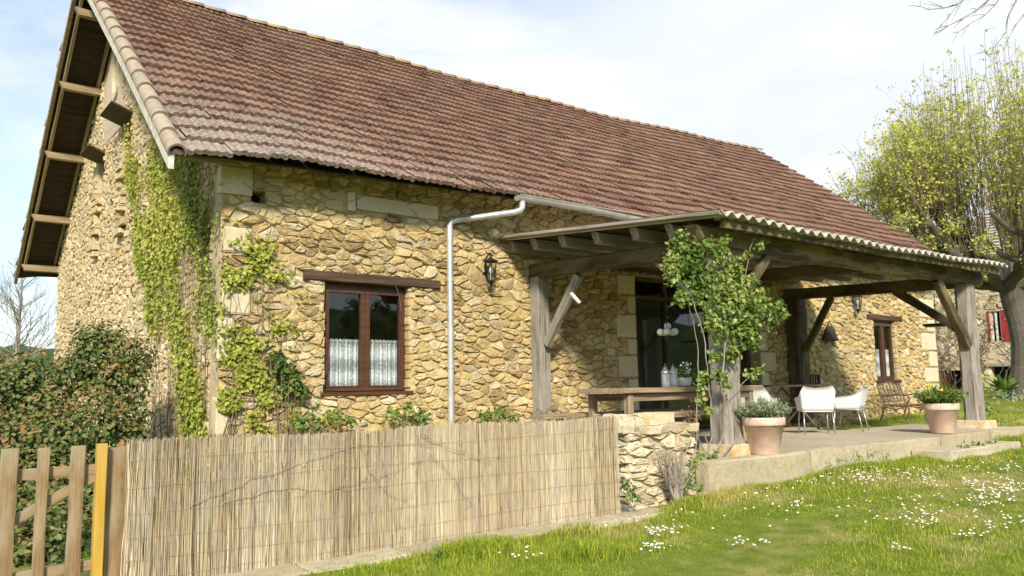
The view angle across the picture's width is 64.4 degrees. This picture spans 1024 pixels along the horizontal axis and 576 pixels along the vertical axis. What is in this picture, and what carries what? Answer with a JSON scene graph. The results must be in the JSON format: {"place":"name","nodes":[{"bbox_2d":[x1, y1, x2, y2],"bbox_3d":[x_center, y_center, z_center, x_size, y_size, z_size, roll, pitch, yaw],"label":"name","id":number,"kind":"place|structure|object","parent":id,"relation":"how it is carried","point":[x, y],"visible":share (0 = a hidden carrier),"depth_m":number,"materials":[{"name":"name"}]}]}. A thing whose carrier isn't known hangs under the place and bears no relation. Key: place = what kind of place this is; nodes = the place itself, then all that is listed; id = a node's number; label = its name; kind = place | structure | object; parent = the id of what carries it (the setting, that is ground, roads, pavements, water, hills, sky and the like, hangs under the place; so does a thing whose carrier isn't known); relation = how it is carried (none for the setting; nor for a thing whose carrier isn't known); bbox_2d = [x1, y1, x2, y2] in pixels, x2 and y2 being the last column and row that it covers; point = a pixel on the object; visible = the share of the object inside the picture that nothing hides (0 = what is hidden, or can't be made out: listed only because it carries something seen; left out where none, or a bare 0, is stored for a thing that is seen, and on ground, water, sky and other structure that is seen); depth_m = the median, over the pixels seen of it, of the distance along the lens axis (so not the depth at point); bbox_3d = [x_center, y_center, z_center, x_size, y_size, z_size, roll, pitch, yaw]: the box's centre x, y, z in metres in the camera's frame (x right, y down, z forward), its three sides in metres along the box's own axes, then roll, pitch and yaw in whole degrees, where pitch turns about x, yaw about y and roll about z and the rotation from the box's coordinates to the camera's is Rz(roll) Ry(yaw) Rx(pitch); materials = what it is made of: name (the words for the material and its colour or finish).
{"place":"outdoors","nodes":[
{"label":"outdoors","id":0,"kind":"place"},
{"bbox_2d":[0,344,54,403],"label":"hills","id":1,"kind":"structure","parent":0,"point":[50,352],"depth_m":112.67,"materials":[{"name":"green plant"}]},
{"bbox_2d":[0,0,1023,348],"label":"sky","id":2,"kind":"structure","parent":0,"point":[796,81],"materials":[{"name":"white"}]},
{"bbox_2d":[1,389,1023,575],"bbox_3d":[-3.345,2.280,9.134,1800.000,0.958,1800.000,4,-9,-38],"label":"ground","id":3,"kind":"structure","parent":0,"point":[743,565],"depth_m":6.49,"materials":[{"name":"green plant"}]},
{"bbox_2d":[0,243,57,407],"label":"bare tree","id":4,"kind":"object","parent":3,"relation":"on","point":[18,344],"visible":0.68,"depth_m":38.47,"materials":[{"name":"plant"}]},
{"bbox_2d":[0,348,92,527],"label":"evergreen shrub","id":5,"kind":"object","parent":3,"relation":"on","point":[17,382],"visible":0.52,"depth_m":8.81,"materials":[{"name":"green plant"}]},
{"bbox_2d":[13,319,160,568],"bbox_3d":[-4.132,1.736,7.838,1.626,3.147,4.353,1,-7,-19],"label":"evergreen shrub","id":6,"kind":"object","parent":3,"relation":"on","point":[121,361],"visible":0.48,"depth_m":8.89,"materials":[{"name":"green plant"}]},
{"bbox_2d":[90,443,107,575],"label":"gate post","id":7,"kind":"object","parent":3,"relation":"on","point":[98,513],"visible":1,"depth_m":4.78,"materials":[{"name":"yellow wood"}]},
{"bbox_2d":[0,445,94,575],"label":"picket gate","id":8,"kind":"structure","parent":7,"relation":"attached to","point":[79,473],"depth_m":4.62,"materials":[{"name":"brown wood"}]},
{"bbox_2d":[285,407,361,436],"bbox_3d":[-2.250,1.588,9.729,0.973,0.332,0.315,4,-9,-38],"label":"shrub","id":9,"kind":"object","parent":3,"relation":"on","point":[300,424],"visible":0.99,"depth_m":9.62,"materials":[{"name":"green plant"}]},
{"bbox_2d":[381,400,432,427],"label":"shrub","id":10,"kind":"object","parent":3,"relation":"on","point":[411,416],"visible":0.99,"depth_m":10.41,"materials":[{"name":"green plant"}]},
{"bbox_2d":[411,545,448,565],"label":"leafy weed","id":11,"kind":"object","parent":3,"relation":"on","point":[437,550],"visible":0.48,"depth_m":5.58,"materials":[{"name":"green plant"}]},
{"bbox_2d":[202,507,662,575],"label":"fence kerb","id":12,"kind":"structure","parent":3,"relation":"on","point":[318,566],"depth_m":5.86,"materials":[{"name":"concrete"}]},
{"bbox_2d":[102,414,620,575],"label":"reed fence","id":13,"kind":"object","parent":12,"relation":"on","point":[505,501],"visible":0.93,"depth_m":5.74,"materials":[{"name":"plant"}]},
{"bbox_2d":[189,433,507,511],"bbox_3d":[-1.028,1.383,5.875,2.531,0.641,0.022,4,-9,-38],"label":"dry vine","id":14,"kind":"object","parent":13,"relation":"attached to","point":[347,485],"visible":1,"depth_m":5.85,"materials":[{"name":"brown plant"}]},
{"bbox_2d":[621,477,641,507],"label":"leafy weed","id":15,"kind":"object","parent":12,"relation":"on","point":[626,488],"visible":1,"depth_m":7.28,"materials":[{"name":"green plant"}]},
{"bbox_2d":[13,0,970,497],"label":"stone house","id":16,"kind":"structure","parent":3,"relation":"on","point":[309,124],"depth_m":12.64,"materials":[{"name":"stone"},{"name":"roof tile"},{"name":"wood"}]},
{"bbox_2d":[121,109,446,498],"bbox_3d":[-4.023,-0.199,10.902,2.711,5.696,5.690,20,-22,-71],"label":"ivy","id":17,"kind":"object","parent":16,"relation":"attached to","point":[150,255],"visible":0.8,"depth_m":9.95,"materials":[{"name":"green plant"}]},
{"bbox_2d":[264,349,309,485],"bbox_3d":[-2.653,1.524,9.618,0.583,1.608,0.339,4,-9,-38],"label":"dark ivy clump","id":18,"kind":"object","parent":16,"relation":"attached to","point":[291,385],"visible":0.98,"depth_m":9.61,"materials":[{"name":"green plant"}]},
{"bbox_2d":[320,283,412,395],"bbox_3d":[-1.911,0.673,10.571,1.320,1.428,0.225,4,-9,-38],"label":"window","id":19,"kind":"structure","parent":16,"relation":"in","point":[363,353],"depth_m":10.57,"materials":[{"name":"brown wood"}]},
{"bbox_2d":[482,252,497,287],"bbox_3d":[-0.327,-0.253,11.681,0.203,0.520,0.276,12,-15,-62],"label":"wall lantern","id":20,"kind":"object","parent":16,"relation":"attached to","point":[490,259],"depth_m":11.64,"materials":[{"name":"black metal"}]},
{"bbox_2d":[535,403,556,420],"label":"wall shrub","id":21,"kind":"object","parent":16,"relation":"attached to","point":[551,409],"visible":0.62,"depth_m":11.57,"materials":[{"name":"plant"}]},
{"bbox_2d":[634,277,751,427],"bbox_3d":[3.273,1.212,14.833,3.420,2.655,0.100,4,-9,-38],"label":"glazed door","id":22,"kind":"structure","parent":16,"relation":"in","point":[665,339],"depth_m":14.47,"materials":[{"name":"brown wood"}]},
{"bbox_2d":[823,320,838,340],"bbox_3d":[6.710,0.896,17.145,0.520,0.430,0.208,4,-9,-38],"label":"wall bell","id":23,"kind":"object","parent":16,"relation":"attached to","point":[830,333],"depth_m":17.04,"materials":[{"name":"metal"}]},
{"bbox_2d":[849,296,862,313],"bbox_3d":[7.557,0.314,17.840,0.203,0.520,0.276,12,-15,-62],"label":"wall lantern","id":24,"kind":"object","parent":16,"relation":"attached to","point":[857,309],"depth_m":17.80,"materials":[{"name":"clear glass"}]},
{"bbox_2d":[873,321,901,381],"bbox_3d":[8.539,1.454,18.687,1.040,1.388,0.225,4,-9,-38],"label":"window","id":25,"kind":"structure","parent":16,"relation":"in","point":[887,373],"depth_m":18.73,"materials":[{"name":"brown wood"}]},
{"bbox_2d":[477,404,520,425],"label":"shrub","id":26,"kind":"object","parent":3,"relation":"on","point":[487,419],"visible":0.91,"depth_m":11.29,"materials":[{"name":"green plant"}]},
{"bbox_2d":[574,422,698,510],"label":"stone wall","id":27,"kind":"structure","parent":3,"relation":"on","point":[639,468],"depth_m":7.74,"materials":[{"name":"beige stone"}]},
{"bbox_2d":[593,413,610,426],"bbox_3d":[0.958,1.328,8.106,0.227,0.150,0.231,3,-8,-30],"label":"loose stone","id":28,"kind":"object","parent":27,"relation":"on","point":[597,415],"visible":0.16,"depth_m":8.08,"materials":[{"name":"beige stone"}]},
{"bbox_2d":[603,414,632,425],"bbox_3d":[1.034,1.302,7.884,0.208,0.169,0.226,6,-9,-44],"label":"loose stone","id":29,"kind":"object","parent":27,"relation":"on","point":[624,420],"visible":0.4,"depth_m":7.80,"materials":[{"name":"beige stone"}]},
{"bbox_2d":[622,414,642,425],"bbox_3d":[1.148,1.318,8.023,0.231,0.150,0.203,-5,-8,31],"label":"loose stone","id":30,"kind":"object","parent":27,"relation":"on","point":[636,419],"visible":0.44,"depth_m":7.96,"materials":[{"name":"beige stone"}]},
{"bbox_2d":[634,412,674,424],"bbox_3d":[1.436,1.322,8.198,0.410,0.139,0.231,5,-9,-42],"label":"sawn block","id":31,"kind":"object","parent":27,"relation":"on","point":[652,418],"depth_m":8.08,"materials":[{"name":"beige stone"}]},
{"bbox_2d":[652,442,695,503],"bbox_3d":[1.573,1.755,7.744,0.309,0.632,0.581,-7,-9,39],"label":"dead shrub","id":32,"kind":"object","parent":3,"relation":"on","point":[674,484],"visible":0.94,"depth_m":7.66,"materials":[{"name":"brown plant"}]},
{"bbox_2d":[329,412,1023,575],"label":"weeds","id":33,"kind":"object","parent":3,"relation":"on","point":[482,546],"visible":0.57,"depth_m":6.39,"materials":[{"name":"green plant"}]},
{"bbox_2d":[683,457,703,496],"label":"leafy weed","id":34,"kind":"object","parent":3,"relation":"on","point":[700,489],"visible":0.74,"depth_m":7.97,"materials":[{"name":"green plant"}]},
{"bbox_2d":[478,424,1006,489],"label":"terrace","id":35,"kind":"structure","parent":3,"relation":"on","point":[794,439],"depth_m":11.97,"materials":[{"name":"concrete"}]},
{"bbox_2d":[530,407,701,428],"bbox_3d":[1.485,1.841,10.641,3.000,0.468,0.287,4,-9,-38],"label":"bench","id":36,"kind":"object","parent":35,"relation":"on","point":[561,416],"visible":0.33,"depth_m":10.13,"materials":[{"name":"brown wood"}]},
{"bbox_2d":[577,385,762,442],"bbox_3d":[2.076,1.647,10.368,2.728,0.768,0.786,4,-9,-38],"label":"long table","id":37,"kind":"object","parent":35,"relation":"on","point":[628,396],"visible":0.64,"depth_m":9.87,"materials":[{"name":"brown wood"}]},
{"bbox_2d":[661,364,670,386],"bbox_3d":[1.933,1.099,10.237,0.116,0.298,0.116,4,-9,-38],"label":"lantern","id":38,"kind":"object","parent":37,"relation":"on","point":[665,376],"visible":0.92,"depth_m":10.20,"materials":[{"name":"metal"}]},
{"bbox_2d":[669,364,677,386],"bbox_3d":[2.054,1.111,10.357,0.116,0.298,0.116,-5,-8,29],"label":"lantern","id":39,"kind":"object","parent":37,"relation":"on","point":[673,378],"visible":0.88,"depth_m":10.32,"materials":[{"name":"metal"}]},
{"bbox_2d":[678,377,691,386],"bbox_3d":[2.220,1.218,10.525,0.236,0.120,0.232,4,-9,-38],"label":"flower bowl","id":40,"kind":"object","parent":37,"relation":"on","point":[684,382],"visible":0.74,"depth_m":10.43,"materials":[{"name":"white ceramic"}]},
{"bbox_2d":[675,362,696,379],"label":"white flowers","id":41,"kind":"object","parent":40,"relation":"in","point":[684,370],"visible":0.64,"depth_m":10.46,"materials":[{"name":"green plant"}]},
{"bbox_2d":[681,396,703,444],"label":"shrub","id":42,"kind":"object","parent":35,"relation":"on","point":[689,418],"visible":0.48,"depth_m":8.86,"materials":[{"name":"plant"}]},
{"bbox_2d":[694,448,719,460],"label":"leafy weed","id":43,"kind":"object","parent":35,"relation":"on","point":[702,457],"visible":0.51,"depth_m":8.50,"materials":[{"name":"green plant"}]},
{"bbox_2d":[670,409,745,442],"bbox_3d":[2.396,1.732,9.932,2.250,0.484,0.312,4,-9,-38],"label":"long bench","id":44,"kind":"object","parent":35,"relation":"on","point":[677,414],"visible":0.09,"depth_m":9.66,"materials":[{"name":"brown wood"}]},
{"bbox_2d":[659,226,789,458],"bbox_3d":[2.493,0.648,9.180,2.283,2.757,0.603,4,-9,-38],"label":"climbing rose","id":45,"kind":"object","parent":35,"relation":"on","point":[735,301],"visible":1,"depth_m":9.05,"materials":[{"name":"green plant"}]},
{"bbox_2d":[495,209,1007,455],"bbox_3d":[4.053,0.865,12.620,7.743,3.287,3.973,4,-9,-38],"label":"porch","id":46,"kind":"object","parent":35,"relation":"on","point":[792,254],"visible":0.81,"depth_m":11.84,"materials":[{"name":"brown wood"}]},
{"bbox_2d":[570,279,580,314],"bbox_3d":[0.907,0.101,11.449,0.129,0.584,0.176,4,-9,-38],"label":"hanging tube","id":47,"kind":"object","parent":46,"relation":"hanging from","point":[574,297],"visible":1,"depth_m":11.42,"materials":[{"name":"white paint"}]},
{"bbox_2d":[657,275,677,335],"bbox_3d":[2.103,0.100,11.044,0.273,1.100,0.280,4,-9,-38],"label":"pendant lamp","id":48,"kind":"object","parent":46,"relation":"hanging from","point":[667,330],"visible":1,"depth_m":10.95,"materials":[{"name":"white glass"}]},
{"bbox_2d":[922,290,945,326],"bbox_3d":[7.684,0.245,14.798,0.450,0.920,0.450,4,-9,-38],"label":"hanging tray","id":49,"kind":"object","parent":46,"relation":"hanging from","point":[935,324],"visible":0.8,"depth_m":14.69,"materials":[{"name":"black metal"}]},
{"bbox_2d":[740,387,776,407],"bbox_3d":[3.881,1.937,12.898,0.532,0.735,0.500,-6,-8,34],"label":"armchair","id":50,"kind":"object","parent":35,"relation":"on","point":[763,393],"visible":0.23,"depth_m":12.69,"materials":[{"name":"plastic"}]},
{"bbox_2d":[741,417,785,454],"bbox_3d":[2.843,1.662,9.163,0.479,0.410,0.479,4,-9,-38],"label":"flower pot","id":51,"kind":"object","parent":35,"relation":"on","point":[764,435],"visible":0.88,"depth_m":9.00,"materials":[{"name":"ceramic"}]},
{"bbox_2d":[733,396,792,417],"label":"lavender","id":52,"kind":"object","parent":51,"relation":"in","point":[760,408],"visible":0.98,"depth_m":9.06,"materials":[{"name":"green plant"}]},
{"bbox_2d":[763,384,824,431],"bbox_3d":[4.558,2.016,13.689,1.253,0.764,0.851,4,-9,-38],"label":"dining table","id":53,"kind":"object","parent":35,"relation":"on","point":[793,400],"visible":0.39,"depth_m":13.69,"materials":[{"name":"brown wood"}]},
{"bbox_2d":[794,386,835,434],"bbox_3d":[4.699,1.884,12.580,0.532,0.735,0.500,-2,-7,8],"label":"armchair","id":54,"kind":"object","parent":35,"relation":"on","point":[811,399],"visible":1,"depth_m":12.40,"materials":[{"name":"plastic"}]},
{"bbox_2d":[833,385,869,431],"bbox_3d":[5.471,1.936,13.124,0.500,0.735,0.532,-6,-8,34],"label":"armchair","id":55,"kind":"object","parent":35,"relation":"on","point":[856,401],"visible":0.95,"depth_m":12.94,"materials":[{"name":"plastic"}]},
{"bbox_2d":[922,403,959,433],"bbox_3d":[6.388,1.934,12.084,0.510,0.440,0.510,4,-9,-38],"label":"flower pot","id":56,"kind":"object","parent":35,"relation":"on","point":[941,418],"visible":0.93,"depth_m":11.91,"materials":[{"name":"ceramic"}]},
{"bbox_2d":[913,382,970,403],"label":"potted flowers","id":57,"kind":"object","parent":56,"relation":"in","point":[934,395],"visible":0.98,"depth_m":11.97,"materials":[{"name":"green plant"}]},
{"bbox_2d":[498,460,1023,558],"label":"daisies","id":58,"kind":"object","parent":3,"relation":"on","point":[869,479],"visible":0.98,"depth_m":7.40,"materials":[{"name":"white plant"}]},
{"bbox_2d":[824,449,890,470],"bbox_3d":[4.050,2.007,9.507,1.415,0.252,0.207,4,-9,-38],"label":"leafy weed","id":59,"kind":"object","parent":3,"relation":"on","point":[857,456],"visible":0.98,"depth_m":9.45,"materials":[{"name":"green plant"}]},
{"bbox_2d":[696,426,1023,493],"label":"terrace kerb","id":60,"kind":"structure","parent":3,"relation":"on","point":[716,474],"depth_m":9.21,"materials":[{"name":"concrete"}]},
{"bbox_2d":[876,382,921,422],"bbox_3d":[8.482,2.493,17.562,1.160,0.932,0.731,5,-9,-42],"label":"garden bench","id":61,"kind":"object","parent":3,"relation":"on","point":[906,405],"visible":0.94,"depth_m":17.51,"materials":[{"name":"brown wood"}]},
{"bbox_2d":[822,26,1023,398],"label":"plane tree","id":62,"kind":"object","parent":3,"relation":"on","point":[920,183],"visible":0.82,"depth_m":28.62,"materials":[{"name":"green plant"}]},
{"bbox_2d":[911,440,1020,461],"bbox_3d":[6.240,2.237,11.104,2.210,0.190,0.510,4,-9,-38],"label":"terrace step","id":63,"kind":"object","parent":3,"relation":"on","point":[952,452],"visible":0.61,"depth_m":10.68,"materials":[{"name":"stone"}]},
{"bbox_2d":[911,0,1023,54],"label":"overhanging tree","id":64,"kind":"object","parent":3,"relation":"on","point":[959,20],"visible":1,"depth_m":12.70,"materials":[{"name":"grey plant"}]},
{"bbox_2d":[932,212,1021,389],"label":"neighbour house","id":65,"kind":"structure","parent":3,"relation":"on","point":[996,357],"depth_m":43.82,"materials":[{"name":"stone"}]},
{"bbox_2d":[939,371,950,389],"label":"door","id":66,"kind":"structure","parent":65,"relation":"in","point":[948,378],"depth_m":45.27,"materials":[{"name":"brown wood"}]},
{"bbox_2d":[932,289,1010,389],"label":"red creeper","id":67,"kind":"object","parent":65,"relation":"attached to","point":[950,358],"visible":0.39,"depth_m":43.84,"materials":[{"name":"brown plant"}]},
{"bbox_2d":[990,311,1001,340],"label":"window","id":68,"kind":"structure","parent":65,"relation":"in","point":[996,319],"depth_m":43.47,"materials":[{"name":"white paint"}]},
{"bbox_2d":[957,440,996,447],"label":"leafy weed","id":69,"kind":"object","parent":3,"relation":"on","point":[986,441],"visible":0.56,"depth_m":10.98,"materials":[{"name":"green plant"}]},
{"bbox_2d":[960,373,993,398],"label":"border shrub","id":70,"kind":"object","parent":3,"relation":"on","point":[984,381],"visible":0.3,"depth_m":29.67,"materials":[{"name":"green plant"}]},
{"bbox_2d":[984,398,998,416],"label":"border shrub","id":71,"kind":"object","parent":3,"relation":"on","point":[989,410],"visible":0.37,"depth_m":18.18,"materials":[{"name":"green plant"}]},
{"bbox_2d":[985,371,1021,391],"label":"spiky plant","id":72,"kind":"object","parent":3,"relation":"on","point":[1009,384],"visible":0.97,"depth_m":27.31,"materials":[{"name":"green plant"}]},
{"bbox_2d":[993,384,1023,402],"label":"border shrub","id":73,"kind":"object","parent":3,"relation":"on","point":[1014,398],"visible":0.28,"depth_m":26.26,"materials":[{"name":"green plant"}]}
]}

